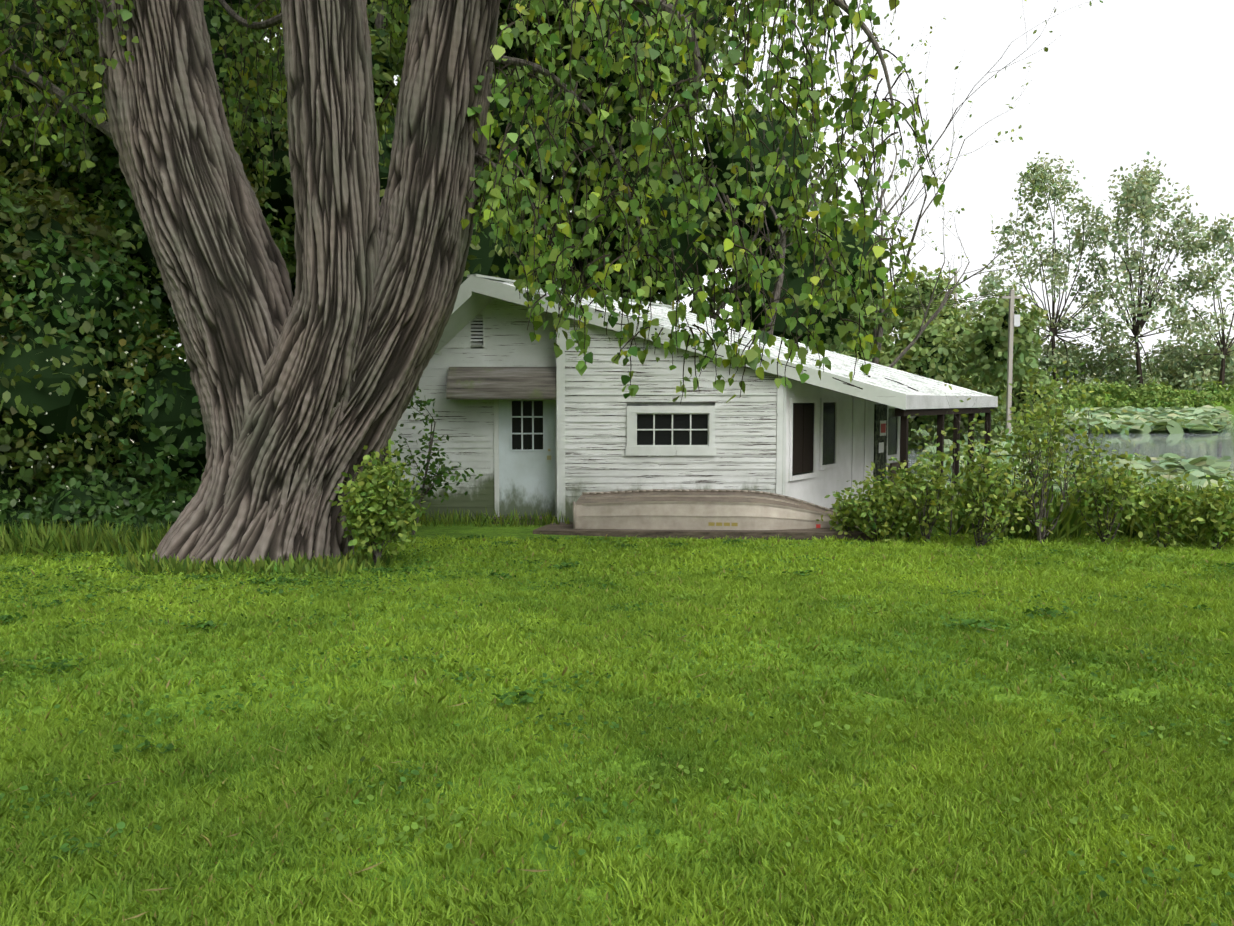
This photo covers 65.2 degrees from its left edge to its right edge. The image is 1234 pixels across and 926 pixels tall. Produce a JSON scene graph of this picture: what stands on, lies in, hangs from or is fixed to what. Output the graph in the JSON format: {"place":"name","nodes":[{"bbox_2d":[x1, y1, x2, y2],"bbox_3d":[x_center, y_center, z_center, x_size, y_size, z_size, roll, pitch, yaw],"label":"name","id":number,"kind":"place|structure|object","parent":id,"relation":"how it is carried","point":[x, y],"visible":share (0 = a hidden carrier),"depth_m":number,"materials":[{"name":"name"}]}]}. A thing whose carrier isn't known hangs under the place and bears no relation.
{"place":"outdoors","nodes":[
{"label":"outdoors","id":0,"kind":"place"},
{"bbox_2d":[0,569,1233,719],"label":"lawn grass","id":1,"kind":"structure","parent":0,"point":[1218,599],"depth_m":6.75,"materials":[{"name":"green plant"}]},
{"bbox_2d":[0,389,1233,925],"bbox_3d":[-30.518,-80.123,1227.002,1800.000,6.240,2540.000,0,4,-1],"label":"ground","id":2,"kind":"structure","parent":0,"point":[456,531],"depth_m":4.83,"materials":[{"name":"green plant"}]},
{"bbox_2d":[0,515,171,556],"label":"edge weeds","id":3,"kind":"object","parent":2,"relation":"on","point":[29,539],"visible":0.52,"depth_m":11.28,"materials":[{"name":"green plant"}]},
{"bbox_2d":[0,271,176,510],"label":"honeysuckle blossoms","id":4,"kind":"object","parent":2,"relation":"on","point":[51,359],"visible":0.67,"depth_m":12.07,"materials":[{"name":"beige plant"}]},
{"bbox_2d":[0,0,289,540],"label":"shrub leaves","id":5,"kind":"object","parent":2,"relation":"on","point":[42,475],"visible":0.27,"depth_m":12.45,"materials":[{"name":"green plant"}]},
{"bbox_2d":[0,0,410,562],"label":"cottonwood","id":6,"kind":"object","parent":2,"relation":"on","point":[221,266],"depth_m":10.50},
{"bbox_2d":[4,0,898,269],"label":"tree branches","id":7,"kind":"object","parent":6,"relation":"attached to","point":[103,127],"visible":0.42,"depth_m":10.29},
{"bbox_2d":[461,0,944,374],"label":"hanging foliage","id":8,"kind":"object","parent":7,"relation":"hanging from","point":[825,211],"depth_m":9.00,"materials":[{"name":"green plant"}]},
{"bbox_2d":[513,228,914,403],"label":"hanging leaves","id":9,"kind":"object","parent":7,"relation":"hanging from","point":[752,356],"depth_m":9.18,"materials":[{"name":"green plant"}]},
{"bbox_2d":[115,549,395,577],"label":"trunk base weeds","id":10,"kind":"object","parent":2,"relation":"on","point":[300,564],"visible":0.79,"depth_m":9.91,"materials":[{"name":"green plant"}]},
{"bbox_2d":[191,0,379,564],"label":"tree trunk","id":11,"kind":"object","parent":2,"relation":"on","point":[335,181],"visible":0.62,"depth_m":10.24,"materials":[{"name":"brown plant"}]},
{"bbox_2d":[224,0,500,563],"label":"tree trunk","id":12,"kind":"object","parent":2,"relation":"on","point":[425,238],"visible":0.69,"depth_m":10.46,"materials":[{"name":"brown plant"}]},
{"bbox_2d":[329,441,431,565],"bbox_3d":[-2.522,0.477,10.287,1.089,1.412,1.139,0,4,-1],"label":"bush","id":13,"kind":"object","parent":2,"relation":"on","point":[387,508],"depth_m":10.12,"materials":[{"name":"green plant"}]},
{"bbox_2d":[381,386,482,534],"bbox_3d":[-2.750,-0.048,13.787,1.654,2.225,1.177,0,4,-1],"label":"sapling","id":14,"kind":"object","parent":2,"relation":"on","point":[443,470],"depth_m":13.70,"materials":[{"name":"green plant"}]},
{"bbox_2d":[405,508,572,527],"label":"wall weeds","id":15,"kind":"object","parent":2,"relation":"on","point":[463,518],"depth_m":14.77,"materials":[{"name":"green plant"}]},
{"bbox_2d":[0,0,1043,533],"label":"tree foliage","id":16,"kind":"object","parent":2,"relation":"on","point":[62,412],"visible":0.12,"depth_m":14.03,"materials":[{"name":"green plant"}]},
{"bbox_2d":[175,0,916,465],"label":"trees","id":17,"kind":"object","parent":2,"relation":"on","point":[713,44],"depth_m":21.66,"materials":[{"name":"green plant"}]},
{"bbox_2d":[0,526,1233,583],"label":"lawn grass","id":18,"kind":"structure","parent":2,"relation":"on","point":[912,552],"depth_m":10.90,"materials":[{"name":"green plant"}]},
{"bbox_2d":[0,532,1233,925],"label":"lawn weeds","id":19,"kind":"object","parent":2,"relation":"on","point":[502,698],"visible":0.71,"depth_m":6.26,"materials":[{"name":"green plant"}]},
{"bbox_2d":[180,293,1176,353],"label":"power lines","id":20,"kind":"object","parent":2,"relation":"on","point":[1020,310],"visible":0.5,"depth_m":35.12,"materials":[{"name":"grey metal"}]},
{"bbox_2d":[391,286,994,524],"bbox_3d":[2.161,-0.875,17.362,11.597,4.300,6.463,0,4,-1],"label":"boathouse","id":21,"kind":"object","parent":2,"relation":"on","point":[523,423],"visible":0.73,"depth_m":15.22,"materials":[{"name":"paint"}]},
{"bbox_2d":[434,274,997,409],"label":"roof","id":22,"kind":"structure","parent":21,"relation":"attached to","point":[878,383],"depth_m":15.20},
{"bbox_2d":[533,522,908,539],"bbox_3d":[1.506,0.976,14.236,5.183,0.242,1.870,1,4,9],"label":"wooden platform","id":23,"kind":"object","parent":2,"relation":"on","point":[561,528],"visible":0.38,"depth_m":13.38,"materials":[{"name":"brown wood"}]},
{"bbox_2d":[573,489,841,529],"bbox_3d":[1.595,0.675,14.188,4.298,0.568,1.484,1,4,9],"label":"upturned boat","id":24,"kind":"object","parent":23,"relation":"on","point":[684,509],"visible":0.85,"depth_m":13.68,"materials":[{"name":"metal"}]},
{"bbox_2d":[583,0,869,334],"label":"sparse tree","id":25,"kind":"object","parent":2,"relation":"on","point":[776,292],"depth_m":21.99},
{"bbox_2d":[563,0,932,318],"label":"sparse tree","id":26,"kind":"object","parent":2,"relation":"on","point":[732,289],"depth_m":21.72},
{"bbox_2d":[572,0,1102,273],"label":"sparse tree","id":27,"kind":"object","parent":2,"relation":"on","point":[814,194],"depth_m":21.68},
{"bbox_2d":[816,480,866,534],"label":"bush leaves","id":28,"kind":"object","parent":2,"relation":"on","point":[841,512],"depth_m":13.22,"materials":[{"name":"green plant"}]},
{"bbox_2d":[837,458,920,542],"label":"bush leaves","id":29,"kind":"object","parent":2,"relation":"on","point":[878,497],"depth_m":12.64,"materials":[{"name":"green plant"}]},
{"bbox_2d":[877,194,895,219],"bbox_3d":[6.141,-4.988,26.047,2.654,4.432,0.519,0,4,-1],"label":"branch","id":30,"kind":"object","parent":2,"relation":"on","point":[886,206],"visible":0.08,"depth_m":25.77,"materials":[{"name":"white plant"}]},
{"bbox_2d":[870,462,944,508],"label":"bush leaves","id":31,"kind":"object","parent":2,"relation":"on","point":[899,487],"depth_m":13.55,"materials":[{"name":"green plant"}]},
{"bbox_2d":[884,436,966,542],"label":"bush leaves","id":32,"kind":"object","parent":2,"relation":"on","point":[923,485],"depth_m":12.38,"materials":[{"name":"green plant"}]},
{"bbox_2d":[809,19,1042,367],"bbox_3d":[8.203,-5.272,25.724,6.848,11.231,6.756,0,4,-1],"label":"sparse tree","id":33,"kind":"object","parent":2,"relation":"on","point":[878,332],"depth_m":26.12,"materials":[{"name":"green plant"}]},
{"bbox_2d":[825,265,1068,445],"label":"tree leaves","id":34,"kind":"object","parent":2,"relation":"on","point":[962,352],"visible":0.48,"depth_m":37.73,"materials":[{"name":"green plant"}]},
{"bbox_2d":[907,381,1010,501],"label":"bush leaves","id":35,"kind":"object","parent":2,"relation":"on","point":[971,427],"depth_m":13.52,"materials":[{"name":"green plant"}]},
{"bbox_2d":[915,398,1011,535],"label":"bush leaves","id":36,"kind":"object","parent":2,"relation":"on","point":[983,432],"depth_m":12.95,"materials":[{"name":"green plant"}]},
{"bbox_2d":[954,270,1021,433],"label":"utility poles","id":37,"kind":"object","parent":2,"relation":"on","point":[1013,320],"visible":0.65,"depth_m":33.11,"materials":[{"name":"grey wood"}]},
{"bbox_2d":[945,431,1047,546],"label":"bush leaves","id":38,"kind":"object","parent":2,"relation":"on","point":[996,471],"depth_m":12.03,"materials":[{"name":"green plant"}]},
{"bbox_2d":[990,364,1078,521],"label":"bush leaves","id":39,"kind":"object","parent":2,"relation":"on","point":[1035,397],"depth_m":13.06,"materials":[{"name":"green plant"}]},
{"bbox_2d":[839,482,1233,544],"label":"shrubs","id":40,"kind":"object","parent":2,"relation":"on","point":[1063,527],"visible":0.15,"depth_m":12.87,"materials":[{"name":"green plant"}]},
{"bbox_2d":[987,363,1114,543],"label":"bush leaves","id":41,"kind":"object","parent":2,"relation":"on","point":[1044,446],"depth_m":12.38,"materials":[{"name":"green plant"}]},
{"bbox_2d":[896,465,1229,497],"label":"pond reeds","id":42,"kind":"object","parent":2,"relation":"on","point":[1092,477],"visible":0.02,"depth_m":15.19,"materials":[{"name":"green plant"}]},
{"bbox_2d":[1000,361,1128,535],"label":"bush leaves","id":43,"kind":"object","parent":2,"relation":"on","point":[1112,414],"depth_m":13.28,"materials":[{"name":"green plant"}]},
{"bbox_2d":[959,151,1233,394],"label":"trees","id":44,"kind":"object","parent":2,"relation":"on","point":[1171,367],"visible":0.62,"depth_m":167.54,"materials":[{"name":"green plant"}]},
{"bbox_2d":[1061,417,1160,543],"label":"bush leaves","id":45,"kind":"object","parent":2,"relation":"on","point":[1112,483],"depth_m":12.13,"materials":[{"name":"green plant"}]},
{"bbox_2d":[1048,378,1233,408],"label":"bank weeds","id":46,"kind":"object","parent":2,"relation":"on","point":[1166,395],"visible":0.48,"depth_m":151.43,"materials":[{"name":"green plant"}]},
{"bbox_2d":[1121,468,1169,538],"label":"bush leaves","id":47,"kind":"object","parent":2,"relation":"on","point":[1143,500],"depth_m":13.05,"materials":[{"name":"green plant"}]},
{"bbox_2d":[1124,470,1209,548],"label":"bush leaves","id":48,"kind":"object","parent":2,"relation":"on","point":[1169,507],"depth_m":11.96,"materials":[{"name":"green plant"}]},
{"bbox_2d":[1179,475,1233,549],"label":"bush leaves","id":49,"kind":"object","parent":2,"relation":"on","point":[1222,521],"depth_m":11.75,"materials":[{"name":"green plant"}]},
{"bbox_2d":[1220,469,1233,505],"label":"shrub leaves","id":50,"kind":"object","parent":2,"relation":"on","point":[1228,474],"visible":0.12,"depth_m":12.22,"materials":[{"name":"green plant"}]},
{"bbox_2d":[164,0,1233,387],"label":"sky","id":51,"kind":"structure","parent":0,"point":[1122,80],"materials":[{"name":"white"}]},
{"bbox_2d":[908,414,1233,487],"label":"pond water","id":52,"kind":"structure","parent":0,"point":[1214,444],"depth_m":44.91,"materials":[{"name":"grey liquid"}]},
{"bbox_2d":[917,405,1233,498],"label":"lily pads","id":53,"kind":"object","parent":52,"relation":"on","point":[1207,419],"visible":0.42,"depth_m":38.51,"materials":[{"name":"green plant"}]}
]}

